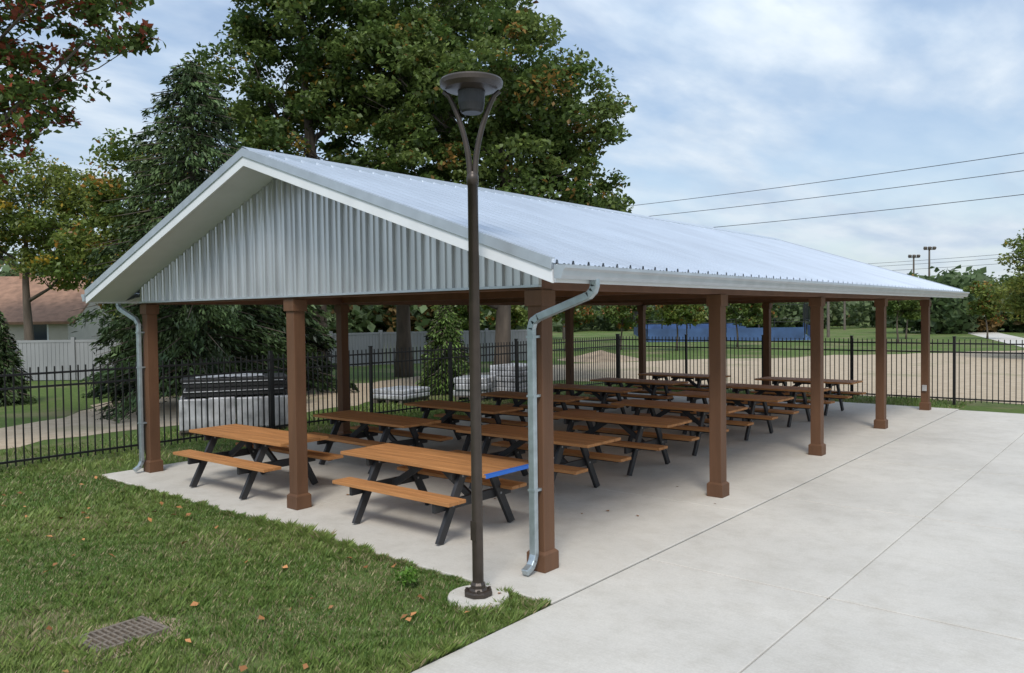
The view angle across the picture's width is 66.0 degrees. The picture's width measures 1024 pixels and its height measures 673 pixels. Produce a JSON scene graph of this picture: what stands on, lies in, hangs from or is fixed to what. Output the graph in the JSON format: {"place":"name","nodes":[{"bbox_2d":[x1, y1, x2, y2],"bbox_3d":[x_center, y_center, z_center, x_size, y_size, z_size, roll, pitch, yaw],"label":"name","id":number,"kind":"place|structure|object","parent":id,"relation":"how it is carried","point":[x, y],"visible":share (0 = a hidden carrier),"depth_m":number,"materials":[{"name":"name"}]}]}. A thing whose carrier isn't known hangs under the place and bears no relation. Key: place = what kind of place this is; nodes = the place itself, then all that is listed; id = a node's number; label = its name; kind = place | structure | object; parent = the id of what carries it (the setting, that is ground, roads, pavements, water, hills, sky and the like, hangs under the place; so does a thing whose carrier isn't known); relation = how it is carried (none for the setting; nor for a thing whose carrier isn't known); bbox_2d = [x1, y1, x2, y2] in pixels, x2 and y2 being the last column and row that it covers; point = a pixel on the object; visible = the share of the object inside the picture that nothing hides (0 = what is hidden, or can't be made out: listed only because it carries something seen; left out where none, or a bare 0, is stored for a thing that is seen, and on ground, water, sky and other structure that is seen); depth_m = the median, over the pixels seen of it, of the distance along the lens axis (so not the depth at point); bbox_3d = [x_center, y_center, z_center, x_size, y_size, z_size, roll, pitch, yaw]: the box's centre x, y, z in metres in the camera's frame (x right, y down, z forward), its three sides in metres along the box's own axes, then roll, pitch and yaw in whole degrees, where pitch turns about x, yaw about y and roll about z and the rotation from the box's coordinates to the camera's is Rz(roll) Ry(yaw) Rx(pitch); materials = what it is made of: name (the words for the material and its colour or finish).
{"place":"outdoors","nodes":[
{"label":"outdoors","id":0,"kind":"place"},
{"bbox_2d":[0,321,1023,672],"bbox_3d":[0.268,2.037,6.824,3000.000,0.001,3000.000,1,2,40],"label":"ground","id":1,"kind":"structure","parent":0,"point":[598,337],"depth_m":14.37,"materials":[{"name":"green plant"}]},
{"bbox_2d":[0,311,36,406],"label":"arborvitae bush","id":2,"kind":"object","parent":1,"relation":"on","point":[9,359],"visible":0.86,"depth_m":20.96,"materials":[{"name":"green plant"}]},
{"bbox_2d":[7,303,114,339],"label":"walls","id":3,"kind":"structure","parent":1,"relation":"on","point":[88,331],"depth_m":41.39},
{"bbox_2d":[33,324,46,339],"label":"windows","id":4,"kind":"structure","parent":3,"relation":"attached to","point":[40,331],"depth_m":40.45,"materials":[{"name":"grey glass"}]},
{"bbox_2d":[47,324,48,339],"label":"window frames","id":5,"kind":"structure","parent":3,"relation":"attached to","point":[47,331],"depth_m":40.52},
{"bbox_2d":[0,276,122,324],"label":"roof","id":6,"kind":"structure","parent":3,"relation":"on","point":[50,306],"depth_m":41.80,"materials":[{"name":"brown"}]},
{"bbox_2d":[0,145,130,339],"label":"honey locust tree","id":7,"kind":"object","parent":1,"relation":"on","point":[25,223],"visible":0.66,"depth_m":34.77,"materials":[{"name":"green plant"}]},
{"bbox_2d":[0,0,165,184],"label":"red maple tree","id":8,"kind":"object","parent":1,"relation":"on","point":[23,92],"visible":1,"depth_m":12.40,"materials":[{"name":"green plant"}]},
{"bbox_2d":[50,613,187,665],"bbox_3d":[-2.734,2.102,5.537,0.664,0.001,0.802,1,2,40],"label":"bare soil patch","id":9,"kind":"object","parent":1,"relation":"on","point":[175,627],"visible":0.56,"depth_m":5.58,"materials":[{"name":"brown soil"}]},
{"bbox_2d":[73,615,169,654],"bbox_3d":[-2.734,2.096,5.519,0.380,0.050,0.500,0,2,37],"label":"storm drain grate","id":10,"kind":"object","parent":1,"relation":"on","point":[114,634],"visible":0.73,"depth_m":5.53,"materials":[{"name":"metal"}]},
{"bbox_2d":[47,127,196,324],"bbox_3d":[-14.402,-3.042,29.942,5.458,9.399,5.481,-2,2,-36],"label":"shade tree","id":11,"kind":"object","parent":1,"relation":"on","point":[105,188],"visible":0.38,"depth_m":28.75,"materials":[{"name":"green plant"}]},
{"bbox_2d":[81,304,207,398],"bbox_3d":[-10.467,-0.651,23.777,4.076,5.886,4.507,1,2,40],"label":"spruce tree","id":12,"kind":"object","parent":1,"relation":"on","point":[114,353],"visible":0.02,"depth_m":22.82,"materials":[{"name":"green plant"}]},
{"bbox_2d":[67,60,286,422],"bbox_3d":[-7.942,-2.273,20.036,5.676,9.376,6.225,1,2,40],"label":"spruce tree","id":13,"kind":"object","parent":1,"relation":"on","point":[192,149],"visible":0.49,"depth_m":19.23,"materials":[{"name":"green plant"}]},
{"bbox_2d":[179,373,287,436],"bbox_3d":[-5.469,1.305,15.645,2.082,1.117,1.135,-1,2,-20],"label":"pallet stack","id":14,"kind":"object","parent":1,"relation":"on","point":[204,406],"visible":0.56,"depth_m":15.13,"materials":[{"name":"concrete"},{"name":"black plastic"}]},
{"bbox_2d":[11,328,526,379],"bbox_3d":[-14.765,0.734,31.182,34.543,1.570,5.000,-1,2,-15],"label":"vinyl privacy fence","id":15,"kind":"object","parent":1,"relation":"on","point":[73,352],"visible":0.3,"depth_m":29.03,"materials":[{"name":"white plastic"}]},
{"bbox_2d":[0,334,617,466],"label":"metal fence","id":16,"kind":"object","parent":1,"relation":"on","point":[270,359],"visible":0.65,"depth_m":14.93,"materials":[{"name":"black metal"}]},
{"bbox_2d":[170,0,504,387],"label":"oak tree","id":17,"kind":"object","parent":1,"relation":"on","point":[312,103],"visible":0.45,"depth_m":23.70,"materials":[{"name":"green plant"}]},
{"bbox_2d":[1,451,715,671],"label":"fallen leaves","id":18,"kind":"object","parent":1,"relation":"on","point":[244,667],"visible":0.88,"depth_m":6.10,"materials":[{"name":"brown plant"}]},
{"bbox_2d":[373,386,429,403],"bbox_3d":[-2.882,1.516,20.540,1.065,0.360,1.216,0,2,29],"label":"pallet stack","id":19,"kind":"object","parent":1,"relation":"on","point":[404,394],"visible":0.66,"depth_m":20.18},
{"bbox_2d":[394,566,417,585],"bbox_3d":[-0.859,1.958,6.439,0.198,0.156,0.205,-2,2,-32],"label":"weed plant","id":20,"kind":"object","parent":1,"relation":"on","point":[406,572],"visible":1,"depth_m":6.42,"materials":[{"name":"green plant"}]},
{"bbox_2d":[303,0,562,376],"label":"oak tree","id":21,"kind":"object","parent":1,"relation":"on","point":[403,333],"visible":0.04,"depth_m":28.71,"materials":[{"name":"green plant"}]},
{"bbox_2d":[431,305,483,329],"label":"young tree","id":22,"kind":"object","parent":1,"relation":"on","point":[461,311],"visible":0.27,"depth_m":47.31,"materials":[{"name":"green plant"}]},
{"bbox_2d":[440,71,508,610],"bbox_3d":[-0.288,0.049,6.104,0.485,4.068,0.485,1,2,40],"label":"street lamp","id":23,"kind":"object","parent":1,"relation":"on","point":[471,90],"visible":0.98,"depth_m":6.06,"materials":[{"name":"metal"}]},
{"bbox_2d":[453,375,496,400],"bbox_3d":[-0.979,1.359,21.042,0.960,0.600,1.106,0,2,11],"label":"pallet stack","id":24,"kind":"object","parent":1,"relation":"on","point":[460,388],"visible":0.51,"depth_m":20.58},
{"bbox_2d":[325,1,637,364],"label":"maple tree","id":25,"kind":"object","parent":1,"relation":"on","point":[547,147],"visible":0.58,"depth_m":21.95,"materials":[{"name":"green plant"}]},
{"bbox_2d":[480,305,527,329],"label":"young tree","id":26,"kind":"object","parent":1,"relation":"on","point":[518,317],"visible":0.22,"depth_m":43.33,"materials":[{"name":"green plant"}]},
{"bbox_2d":[490,363,527,391],"bbox_3d":[0.115,1.198,21.842,1.047,0.850,1.207,0,2,34],"label":"pallet stack","id":27,"kind":"object","parent":1,"relation":"on","point":[523,384],"visible":0.29,"depth_m":21.33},
{"bbox_2d":[0,246,1023,342],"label":"distant tree line","id":28,"kind":"object","parent":1,"relation":"on","point":[948,315],"visible":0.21,"depth_m":71.89,"materials":[{"name":"green plant"}]},
{"bbox_2d":[102,393,958,603],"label":"concrete slab","id":29,"kind":"structure","parent":1,"relation":"on","point":[596,542],"depth_m":9.60,"materials":[{"name":"grey concrete"}]},
{"bbox_2d":[173,424,342,498],"bbox_3d":[-3.323,1.604,10.255,2.080,0.700,1.166,1,2,39],"label":"picnic table","id":30,"kind":"object","parent":29,"relation":"on","point":[258,443],"visible":0.91,"depth_m":10.11,"materials":[{"name":"brown wood"}]},
{"bbox_2d":[307,410,452,473],"bbox_3d":[-2.029,1.548,11.697,2.100,0.700,1.166,1,2,41],"label":"picnic table","id":31,"kind":"object","parent":29,"relation":"on","point":[388,424],"visible":0.72,"depth_m":11.58,"materials":[{"name":"brown wood"}]},
{"bbox_2d":[332,443,528,544],"bbox_3d":[-0.845,1.625,8.351,2.183,0.702,1.166,1,2,40],"label":"picnic table","id":32,"kind":"object","parent":29,"relation":"on","point":[421,464],"visible":0.99,"depth_m":8.20,"materials":[{"name":"brown wood"}]},
{"bbox_2d":[404,400,527,450],"bbox_3d":[-0.832,1.494,13.105,2.100,0.700,1.166,1,2,41],"label":"picnic table","id":33,"kind":"object","parent":29,"relation":"on","point":[449,419],"visible":0.64,"depth_m":13.04,"materials":[{"name":"brown wood"}]},
{"bbox_2d":[81,146,969,575],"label":"picnic pavilion","id":34,"kind":"structure","parent":29,"relation":"on","point":[293,236],"depth_m":9.09,"materials":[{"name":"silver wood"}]},
{"bbox_2d":[481,391,596,431],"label":"picnic table","id":35,"kind":"object","parent":29,"relation":"on","point":[500,396],"visible":0.54,"depth_m":14.61,"materials":[{"name":"brown wood"}]},
{"bbox_2d":[448,424,630,488],"bbox_3d":[0.292,1.568,9.929,2.100,0.700,1.166,1,2,40],"label":"picnic table","id":36,"kind":"object","parent":29,"relation":"on","point":[563,440],"visible":0.69,"depth_m":9.80,"materials":[{"name":"brown wood"}]},
{"bbox_2d":[553,384,641,424],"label":"picnic table","id":37,"kind":"object","parent":29,"relation":"on","point":[604,392],"visible":0.59,"depth_m":15.83,"materials":[{"name":"brown wood"}]},
{"bbox_2d":[553,410,699,475],"bbox_3d":[1.480,1.513,11.394,2.100,0.700,1.166,1,2,40],"label":"picnic table","id":38,"kind":"object","parent":29,"relation":"on","point":[640,424],"visible":0.81,"depth_m":11.21,"materials":[{"name":"brown wood"}]},
{"bbox_2d":[584,377,688,413],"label":"picnic table","id":39,"kind":"object","parent":29,"relation":"on","point":[643,383],"visible":0.84,"depth_m":17.32,"materials":[{"name":"brown wood"}]},
{"bbox_2d":[633,372,729,402],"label":"picnic table","id":40,"kind":"object","parent":29,"relation":"on","point":[699,378],"visible":0.64,"depth_m":18.88,"materials":[{"name":"brown wood"}]},
{"bbox_2d":[611,399,753,455],"bbox_3d":[2.685,1.458,12.810,2.100,0.700,1.166,1,2,40],"label":"picnic table","id":41,"kind":"object","parent":29,"relation":"on","point":[686,409],"visible":0.66,"depth_m":12.61,"materials":[{"name":"brown wood"}]},
{"bbox_2d":[661,391,798,440],"bbox_3d":[3.899,1.405,14.182,2.100,0.700,1.166,1,2,41],"label":"picnic table","id":42,"kind":"object","parent":29,"relation":"on","point":[765,412],"visible":0.8,"depth_m":13.92,"materials":[{"name":"brown wood"}]},
{"bbox_2d":[726,383,834,426],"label":"picnic table","id":43,"kind":"object","parent":29,"relation":"on","point":[803,403],"visible":0.66,"depth_m":15.45,"materials":[{"name":"brown wood"}]},
{"bbox_2d":[750,376,865,415],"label":"picnic table","id":44,"kind":"object","parent":29,"relation":"on","point":[837,394],"visible":0.73,"depth_m":17.02,"materials":[{"name":"brown wood"}]},
{"bbox_2d":[562,318,564,338],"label":"utility pole","id":45,"kind":"object","parent":1,"relation":"on","point":[563,332],"depth_m":69.91,"materials":[{"name":"brown wood"}]},
{"bbox_2d":[552,305,602,327],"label":"young tree","id":46,"kind":"object","parent":1,"relation":"on","point":[578,312],"visible":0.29,"depth_m":46.31,"materials":[{"name":"green plant"}]},
{"bbox_2d":[600,305,653,349],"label":"young tree","id":47,"kind":"object","parent":1,"relation":"on","point":[614,313],"visible":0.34,"depth_m":47.41,"materials":[{"name":"green plant"}]},
{"bbox_2d":[652,304,707,350],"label":"young tree","id":48,"kind":"object","parent":1,"relation":"on","point":[676,314],"visible":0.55,"depth_m":45.59,"materials":[{"name":"green plant"}]},
{"bbox_2d":[684,304,708,328],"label":"young tree","id":49,"kind":"object","parent":1,"relation":"on","point":[704,311],"visible":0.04,"depth_m":71.08,"materials":[{"name":"green plant"}]},
{"bbox_2d":[636,334,809,341],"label":"sports court","id":50,"kind":"object","parent":1,"relation":"on","point":[807,337],"visible":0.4,"depth_m":61.01,"materials":[{"name":"blue"}]},
{"bbox_2d":[633,302,809,341],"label":"sports court fence","id":51,"kind":"object","parent":50,"relation":"on","point":[702,331],"visible":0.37,"depth_m":60.02,"materials":[{"name":"blue fabric"}]},
{"bbox_2d":[726,303,762,346],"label":"young tree","id":52,"kind":"object","parent":1,"relation":"on","point":[751,311],"visible":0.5,"depth_m":49.51,"materials":[{"name":"green plant"}]},
{"bbox_2d":[757,303,779,327],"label":"young tree","id":53,"kind":"object","parent":1,"relation":"on","point":[773,313],"visible":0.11,"depth_m":69.71,"materials":[{"name":"green plant"}]},
{"bbox_2d":[617,334,1023,404],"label":"metal fence","id":54,"kind":"object","parent":1,"relation":"on","point":[852,350],"visible":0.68,"depth_m":19.79,"materials":[{"name":"black metal"}]},
{"bbox_2d":[827,302,829,336],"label":"floodlight pole","id":55,"kind":"object","parent":1,"relation":"on","point":[828,319],"visible":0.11,"depth_m":65.91,"materials":[{"name":"grey metal"}]},
{"bbox_2d":[843,301,845,329],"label":"floodlight pole","id":56,"kind":"object","parent":1,"relation":"on","point":[844,322],"visible":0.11,"depth_m":89.89,"materials":[{"name":"grey metal"}]},
{"bbox_2d":[886,300,920,341],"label":"young tree","id":57,"kind":"object","parent":1,"relation":"on","point":[910,309],"visible":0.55,"depth_m":51.60,"materials":[{"name":"green plant"}]},
{"bbox_2d":[896,274,920,338],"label":"young tree","id":58,"kind":"object","parent":1,"relation":"on","point":[907,320],"visible":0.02,"depth_m":59.96,"materials":[{"name":"green plant"}]},
{"bbox_2d":[908,255,920,327],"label":"floodlight pole","id":59,"kind":"object","parent":1,"relation":"on","point":[913,256],"visible":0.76,"depth_m":81.77,"materials":[{"name":"grey metal"}]},
{"bbox_2d":[923,246,936,275],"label":"floodlight pole","id":60,"kind":"object","parent":1,"relation":"on","point":[930,248],"visible":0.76,"depth_m":77.75,"materials":[{"name":"grey metal"}]},
{"bbox_2d":[963,280,1013,338],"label":"young tree","id":61,"kind":"object","parent":1,"relation":"on","point":[982,304],"visible":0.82,"depth_m":57.60,"materials":[{"name":"green plant"}]},
{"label":"utility pole","id":62,"kind":"object","parent":1,"relation":"on","visible":0},
{"bbox_2d":[12,153,1023,270],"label":"power lines","id":63,"kind":"object","parent":62,"relation":"attached to","point":[862,212],"visible":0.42,"depth_m":52.91,"materials":[{"name":"metal"}]},
{"bbox_2d":[0,350,1023,448],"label":"dirt ground","id":64,"kind":"structure","parent":0,"point":[756,363],"depth_m":25.88,"materials":[{"name":"beige soil"}]},
{"bbox_2d":[204,305,359,397],"bbox_3d":[-7.129,-1.272,22.988,4.812,7.297,4.572,1,2,40],"label":"spruce tree","id":65,"kind":"object","parent":64,"relation":"on","point":[320,337],"visible":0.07,"depth_m":22.89,"materials":[{"name":"green plant"}]},
{"bbox_2d":[415,305,468,395],"bbox_3d":[-1.907,0.548,22.492,1.938,3.136,1.961,0,2,13],"label":"arborvitae bush","id":66,"kind":"object","parent":64,"relation":"on","point":[445,328],"visible":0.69,"depth_m":22.27,"materials":[{"name":"green plant"}]},
{"bbox_2d":[558,350,638,362],"bbox_3d":[4.242,0.900,37.947,4.370,0.491,4.454,1,2,40],"label":"dirt pile","id":67,"kind":"object","parent":64,"relation":"on","point":[602,355],"visible":0.59,"depth_m":37.03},
{"bbox_2d":[979,228,1023,322],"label":"linden tree","id":68,"kind":"object","parent":64,"relation":"on","point":[1016,290],"visible":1,"depth_m":34.66,"materials":[{"name":"green plant"}]},
{"bbox_2d":[0,0,1023,283],"label":"sky","id":69,"kind":"structure","parent":0,"point":[730,96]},
{"bbox_2d":[410,410,1018,672],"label":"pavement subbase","id":70,"kind":"structure","parent":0,"point":[662,551],"depth_m":6.69,"materials":[{"name":"grey concrete"}]},
{"bbox_2d":[411,410,1023,672],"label":"concrete pavement","id":71,"kind":"structure","parent":0,"point":[939,588],"depth_m":6.27,"materials":[{"name":"grey concrete"}]},
{"bbox_2d":[968,332,1023,346],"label":"gravel path","id":72,"kind":"structure","parent":0,"point":[997,336],"depth_m":60.69,"materials":[{"name":"stone"}]}
]}

